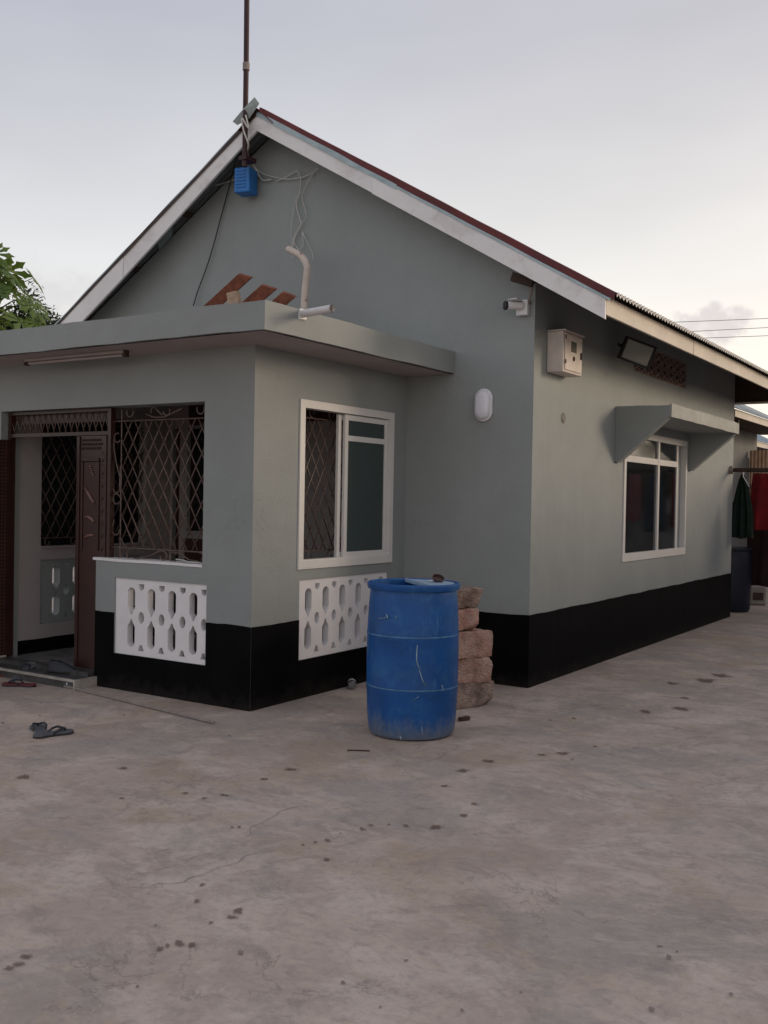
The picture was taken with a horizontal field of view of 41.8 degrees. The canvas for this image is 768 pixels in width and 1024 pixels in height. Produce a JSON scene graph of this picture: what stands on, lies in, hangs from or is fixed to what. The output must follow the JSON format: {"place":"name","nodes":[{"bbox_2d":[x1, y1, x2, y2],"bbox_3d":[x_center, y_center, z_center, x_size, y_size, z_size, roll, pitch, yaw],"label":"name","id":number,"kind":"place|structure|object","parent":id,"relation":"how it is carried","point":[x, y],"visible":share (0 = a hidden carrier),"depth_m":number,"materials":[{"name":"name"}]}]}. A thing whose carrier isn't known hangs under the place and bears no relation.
{"place":"outdoors","nodes":[
{"label":"outdoors","id":0,"kind":"place"},
{"bbox_2d":[0,567,767,1023],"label":"ground","id":1,"kind":"structure","parent":0,"point":[588,845],"depth_m":4.44,"materials":[{"name":"concrete"}]},
{"bbox_2d":[1,678,36,686],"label":"flip flop","id":2,"kind":"object","parent":1,"relation":"on","point":[12,683],"visible":1,"depth_m":8.12,"materials":[{"name":"rubber"}]},
{"bbox_2d":[11,662,35,680],"bbox_3d":[-3.039,1.336,8.486,0.104,0.052,0.270,9,31,19],"label":"flip flop","id":3,"kind":"object","parent":1,"relation":"on","point":[29,665],"visible":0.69,"depth_m":8.52,"materials":[{"name":"rubber"}]},
{"bbox_2d":[0,242,51,330],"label":"tree","id":4,"kind":"object","parent":1,"relation":"on","point":[12,281],"visible":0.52,"depth_m":14.84,"materials":[{"name":"green plant"}]},
{"bbox_2d":[0,281,61,329],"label":"leafy tree","id":5,"kind":"object","parent":1,"relation":"on","point":[23,314],"visible":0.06,"depth_m":17.25,"materials":[{"name":"green plant"}]},
{"bbox_2d":[29,721,47,732],"bbox_3d":[-2.265,1.416,6.618,0.104,0.052,0.270,1,1,-27],"label":"flip flop","id":6,"kind":"object","parent":1,"relation":"on","point":[40,727],"visible":0.95,"depth_m":6.63,"materials":[{"name":"rubber"}]},
{"bbox_2d":[33,725,73,738],"bbox_3d":[-2.142,1.419,6.519,0.270,0.052,0.104,0,1,-42],"label":"flip flop","id":7,"kind":"object","parent":1,"relation":"on","point":[61,730],"visible":1,"depth_m":6.50,"materials":[{"name":"rubber"}]},
{"bbox_2d":[63,686,214,723],"bbox_3d":[-1.889,1.426,7.535,1.900,0.022,0.022,2,1,41],"label":"stick","id":8,"kind":"object","parent":1,"relation":"on","point":[148,706],"visible":1,"depth_m":7.42,"materials":[{"name":"brown wood"}]},
{"bbox_2d":[348,678,355,688],"bbox_3d":[-0.268,1.419,8.363,0.069,0.069,0.250,1,1,-2],"label":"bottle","id":9,"kind":"object","parent":1,"relation":"on","point":[351,683],"visible":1,"depth_m":8.24,"materials":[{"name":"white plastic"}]},
{"bbox_2d":[0,97,767,711],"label":"house","id":10,"kind":"structure","parent":1,"relation":"on","point":[234,505],"depth_m":8.80,"materials":[{"name":"paint"}]},
{"bbox_2d":[0,439,10,657],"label":"wide door leaf","id":11,"kind":"structure","parent":10,"relation":"in","point":[5,445],"depth_m":8.88,"materials":[{"name":"brown wood"}]},
{"bbox_2d":[45,660,74,673],"bbox_3d":[-2.681,1.283,8.374,0.278,0.096,0.104,1,1,18],"label":"shoe","id":12,"kind":"object","parent":10,"relation":"on","point":[57,666],"visible":0.96,"depth_m":8.34,"materials":[{"name":"rubber"}]},
{"bbox_2d":[24,350,128,365],"bbox_3d":[-2.462,-1.222,8.002,1.194,0.049,0.060,1,1,33],"label":"tube light","id":13,"kind":"object","parent":10,"relation":"attached to","point":[85,356],"visible":1,"depth_m":7.96,"materials":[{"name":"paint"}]},
{"bbox_2d":[74,435,107,668],"bbox_3d":[-2.430,0.335,8.365,0.359,1.935,0.064,1,1,33],"label":"narrow door leaf","id":14,"kind":"structure","parent":10,"relation":"in","point":[91,469],"depth_m":8.37,"materials":[{"name":"brown wood"}]},
{"bbox_2d":[41,420,145,547],"bbox_3d":[-2.879,-0.300,9.878,0.210,1.260,1.300,1,1,33],"label":"left porch window","id":15,"kind":"structure","parent":10,"relation":"in","point":[54,542],"depth_m":9.69,"materials":[{"name":"black metal"}]},
{"bbox_2d":[174,429,179,630],"bbox_3d":[-2.162,0.196,10.708,0.100,2.150,0.050,1,1,33],"label":"inner door","id":16,"kind":"structure","parent":10,"relation":"in","point":[178,438],"depth_m":10.70,"materials":[{"name":"brown wood"}]},
{"bbox_2d":[184,429,203,533],"bbox_3d":[-1.521,-0.312,10.259,1.240,1.100,0.150,1,1,33],"label":"back window","id":17,"kind":"structure","parent":10,"relation":"in","point":[196,453],"depth_m":10.56,"materials":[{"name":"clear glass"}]},
{"bbox_2d":[193,154,237,305],"bbox_3d":[-1.604,-2.919,10.115,0.154,1.584,0.973,0,1,-40],"label":"black cable","id":18,"kind":"object","parent":10,"relation":"attached to","point":[217,229],"visible":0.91,"depth_m":10.28,"materials":[{"name":"plastic"}]},
{"bbox_2d":[204,273,252,305],"bbox_3d":[-1.705,-1.787,9.273,1.404,0.670,0.075,2,1,41],"label":"plank","id":19,"kind":"object","parent":10,"relation":"on","point":[239,281],"visible":0.45,"depth_m":8.96,"materials":[{"name":"brown wood"}]},
{"bbox_2d":[226,291,241,303],"bbox_3d":[-1.277,-1.673,8.758,0.100,0.482,0.080,-9,-2,15],"label":"timber block","id":20,"kind":"object","parent":10,"relation":"on","point":[234,297],"depth_m":8.73,"materials":[{"name":"brown wood"}]},
{"bbox_2d":[234,167,256,196],"bbox_3d":[-1.364,-3.256,9.927,0.170,0.245,0.177,1,1,21],"label":"blue box","id":21,"kind":"object","parent":10,"relation":"attached to","point":[245,182],"visible":1,"depth_m":9.86,"materials":[{"name":"blue plastic"}]},
{"bbox_2d":[239,0,256,167],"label":"mast","id":22,"kind":"object","parent":10,"relation":"attached to","point":[245,158],"visible":0.98,"depth_m":9.62,"materials":[{"name":"grey metal"}]},
{"bbox_2d":[241,115,271,180],"bbox_3d":[-1.280,-3.523,9.767,0.204,0.517,0.437,1,1,29],"label":"white cable","id":23,"kind":"object","parent":22,"relation":"attached to","point":[243,120],"visible":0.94,"depth_m":9.56,"materials":[{"name":"plastic"}]},
{"bbox_2d":[241,284,277,302],"bbox_3d":[-1.327,-1.691,8.824,1.069,0.508,0.077,2,1,41],"label":"plank","id":24,"kind":"object","parent":10,"relation":"on","point":[262,292],"visible":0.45,"depth_m":8.56,"materials":[{"name":"brown wood"}]},
{"bbox_2d":[272,291,295,304],"bbox_3d":[-1.032,-1.621,8.435,0.793,0.389,0.073,2,1,41],"label":"plank","id":25,"kind":"object","parent":10,"relation":"on","point":[284,298],"visible":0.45,"depth_m":8.23,"materials":[{"name":"brown wood"}]},
{"bbox_2d":[256,167,318,179],"bbox_3d":[-0.946,-3.315,9.791,0.774,0.185,0.037,1,1,31],"label":"white cable","id":26,"kind":"object","parent":10,"relation":"attached to","point":[287,179],"visible":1,"depth_m":9.79,"materials":[{"name":"plastic"}]},
{"bbox_2d":[276,171,300,246],"bbox_3d":[-0.927,-2.908,9.782,0.316,0.790,0.010,1,1,33],"label":"white cable","id":27,"kind":"object","parent":10,"relation":"hanging from","point":[296,202],"visible":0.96,"depth_m":9.72,"materials":[{"name":"plastic"}]},
{"bbox_2d":[291,192,300,258],"bbox_3d":[-0.854,-2.769,9.735,0.115,0.638,0.006,1,1,33],"label":"white cable","id":28,"kind":"object","parent":10,"relation":"attached to","point":[291,224],"visible":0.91,"depth_m":9.76,"materials":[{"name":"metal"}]},
{"bbox_2d":[285,246,310,308],"bbox_3d":[-0.808,-1.965,9.410,0.278,1.076,0.069,1,1,33],"label":"bent pipe","id":29,"kind":"object","parent":10,"relation":"on","point":[301,257],"visible":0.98,"depth_m":9.34,"materials":[{"name":"plastic"}]},
{"bbox_2d":[293,173,313,254],"bbox_3d":[-0.773,-2.830,9.683,0.247,0.833,0.008,1,1,33],"label":"white cable","id":30,"kind":"object","parent":10,"relation":"attached to","point":[302,222],"visible":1,"depth_m":9.68,"materials":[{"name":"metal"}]},
{"bbox_2d":[297,399,394,569],"bbox_3d":[-0.321,-0.215,8.359,0.089,1.319,1.355,1,1,33],"label":"porch window","id":31,"kind":"structure","parent":10,"relation":"in","point":[368,434],"depth_m":8.50,"materials":[{"name":"white metal"}]},
{"bbox_2d":[475,388,492,421],"bbox_3d":[0.846,-0.920,8.636,0.165,0.283,0.074,1,1,33],"label":"bulkhead lamp","id":32,"kind":"object","parent":10,"relation":"attached to","point":[483,404],"visible":1,"depth_m":8.61,"materials":[{"name":"white plastic"}]},
{"bbox_2d":[503,281,536,315],"bbox_3d":[1.138,-1.792,8.386,0.291,0.292,0.199,1,1,13],"label":"security camera","id":33,"kind":"object","parent":10,"relation":"attached to","point":[521,307],"visible":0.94,"depth_m":8.38,"materials":[{"name":"white plastic"}]},
{"bbox_2d":[547,329,584,376],"bbox_3d":[1.585,-1.378,8.764,0.170,0.358,0.450,1,1,33],"label":"meter box","id":34,"kind":"object","parent":10,"relation":"attached to","point":[564,352],"visible":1,"depth_m":8.62,"materials":[{"name":"paint"}]},
{"bbox_2d":[564,333,581,373],"bbox_3d":[1.643,-1.372,8.729,0.010,0.310,0.375,1,1,33],"label":"door","id":35,"kind":"structure","parent":34,"relation":"in","point":[574,366],"depth_m":8.70,"materials":[{"name":"paint"}]},
{"bbox_2d":[571,341,576,352],"bbox_3d":[1.647,-1.427,8.720,0.003,0.090,0.115,1,1,33],"label":"viewing window","id":36,"kind":"structure","parent":34,"relation":"in","point":[573,345],"depth_m":8.71,"materials":[{"name":"black plastic"}]},
{"bbox_2d":[617,336,656,368],"bbox_3d":[2.453,-1.602,9.976,0.380,0.246,0.361,18,11,-12],"label":"floodlight","id":37,"kind":"object","parent":10,"relation":"attached to","point":[634,351],"visible":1,"depth_m":9.81,"materials":[{"name":"black plastic"}]},
{"bbox_2d":[621,435,687,561],"bbox_3d":[3.020,-0.170,11.267,0.092,1.363,2.230,1,1,33],"label":"side window","id":38,"kind":"structure","parent":10,"relation":"in","point":[655,474],"depth_m":11.26,"materials":[{"name":"white metal"}]},
{"bbox_2d":[729,466,767,473],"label":"washing pole","id":39,"kind":"object","parent":10,"relation":"attached to","point":[732,469],"visible":1,"depth_m":13.80,"materials":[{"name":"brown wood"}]},
{"bbox_2d":[747,530,767,586],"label":"hanging cloth","id":40,"kind":"object","parent":10,"relation":"hanging from","point":[758,543],"visible":0.69,"depth_m":15.02,"materials":[{"name":"black fabric"}]},
{"bbox_2d":[751,473,767,529],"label":"hanging cloth","id":41,"kind":"object","parent":10,"relation":"hanging from","point":[759,494],"visible":0.88,"depth_m":14.22,"materials":[{"name":"red fabric"}]},
{"bbox_3d":[5.079,-0.483,14.115,0.112,0.276,0.016,1,1,33],"label":"clothes hanger","id":42,"kind":"object","parent":10,"relation":"hanging from","visible":0},
{"bbox_2d":[732,474,753,538],"bbox_3d":[5.044,-0.077,14.186,0.310,0.911,0.149,1,1,33],"label":"hanging shirt","id":43,"kind":"object","parent":42,"relation":"hanging from","point":[742,519],"visible":0.99,"depth_m":14.17,"materials":[{"name":"green fabric"}]},
{"bbox_2d":[366,578,459,739],"bbox_3d":[0.192,0.974,6.780,0.627,1.012,0.628,1,1,33],"label":"drum","id":44,"kind":"object","parent":1,"relation":"on","point":[412,655],"visible":1,"depth_m":6.52,"materials":[{"name":"blue plastic"}]},
{"bbox_2d":[428,574,443,582],"bbox_3d":[0.352,0.451,6.831,0.114,0.055,0.076,1,1,4],"label":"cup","id":45,"kind":"object","parent":44,"relation":"on","point":[438,578],"visible":1,"depth_m":6.84,"materials":[{"name":"brown plastic"}]},
{"bbox_2d":[458,716,469,720],"bbox_3d":[0.570,1.470,7.164,0.091,0.030,0.040,1,1,-32],"label":"stone chip","id":46,"kind":"object","parent":1,"relation":"on","point":[463,718],"visible":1,"depth_m":7.15,"materials":[{"name":"brown stone"}]},
{"bbox_2d":[456,680,493,708],"bbox_3d":[0.602,1.382,7.718,0.435,0.191,0.266,0,1,-34],"label":"coral block","id":47,"kind":"object","parent":1,"relation":"on","point":[473,694],"depth_m":7.62,"materials":[{"name":"stone"}]},
{"bbox_2d":[458,656,492,683],"bbox_3d":[0.597,1.194,7.716,0.418,0.192,0.258,1,1,-22],"label":"coral block","id":48,"kind":"object","parent":47,"relation":"on","point":[475,670],"depth_m":7.62,"materials":[{"name":"stone"}]},
{"bbox_2d":[459,628,492,658],"bbox_3d":[0.599,1.003,7.720,0.414,0.199,0.268,0,1,-34],"label":"coral block","id":49,"kind":"object","parent":48,"relation":"on","point":[475,643],"depth_m":7.64,"materials":[{"name":"stone"}]},
{"bbox_2d":[458,608,478,630],"bbox_3d":[0.530,0.820,7.741,0.372,0.169,0.216,1,1,-29],"label":"coral block","id":50,"kind":"object","parent":49,"relation":"on","point":[468,618],"depth_m":7.70,"materials":[{"name":"stone"}]},
{"bbox_2d":[457,585,482,608],"bbox_3d":[0.565,0.655,7.744,0.344,0.166,0.253,0,1,-38],"label":"coral block","id":51,"kind":"object","parent":50,"relation":"on","point":[468,596],"depth_m":7.70,"materials":[{"name":"stone"}]},
{"bbox_2d":[730,547,752,611],"bbox_3d":[5.133,0.991,14.905,0.600,0.937,0.600,1,1,33],"label":"barrel","id":52,"kind":"object","parent":1,"relation":"on","point":[741,569],"visible":0.47,"depth_m":14.63,"materials":[{"name":"plastic"}]},
{"bbox_2d":[749,450,767,496],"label":"tin fence","id":53,"kind":"object","parent":1,"relation":"on","point":[758,458],"visible":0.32,"depth_m":21.66,"materials":[{"name":"brown metal"}]},
{"bbox_2d":[750,585,766,604],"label":"block","id":54,"kind":"object","parent":1,"relation":"on","point":[758,595],"visible":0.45,"depth_m":15.77,"materials":[{"name":"grey concrete"}]},
{"bbox_2d":[0,0,767,443],"label":"sky","id":55,"kind":"structure","parent":0,"point":[624,143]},
{"bbox_2d":[685,318,767,321],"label":"power line","id":56,"kind":"object","parent":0,"point":[723,320],"visible":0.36,"depth_m":38.95,"materials":[{"name":"black rubber"}]},
{"bbox_2d":[692,327,767,331],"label":"power line","id":57,"kind":"object","parent":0,"point":[730,329],"visible":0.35,"depth_m":39.00,"materials":[{"name":"black rubber"}]},
{"bbox_2d":[712,335,767,337],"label":"power line","id":58,"kind":"object","parent":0,"point":[740,336],"visible":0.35,"depth_m":39.11,"materials":[{"name":"black rubber"}]},
{"bbox_2d":[731,405,767,546],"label":"row house","id":59,"kind":"structure","parent":0,"point":[751,426],"depth_m":20.99,"materials":[{"name":"black paint"}]},
{"bbox_2d":[757,434,767,449],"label":"row house","id":60,"kind":"structure","parent":0,"point":[761,445],"depth_m":26.26,"materials":[{"name":"paint"}]}
]}

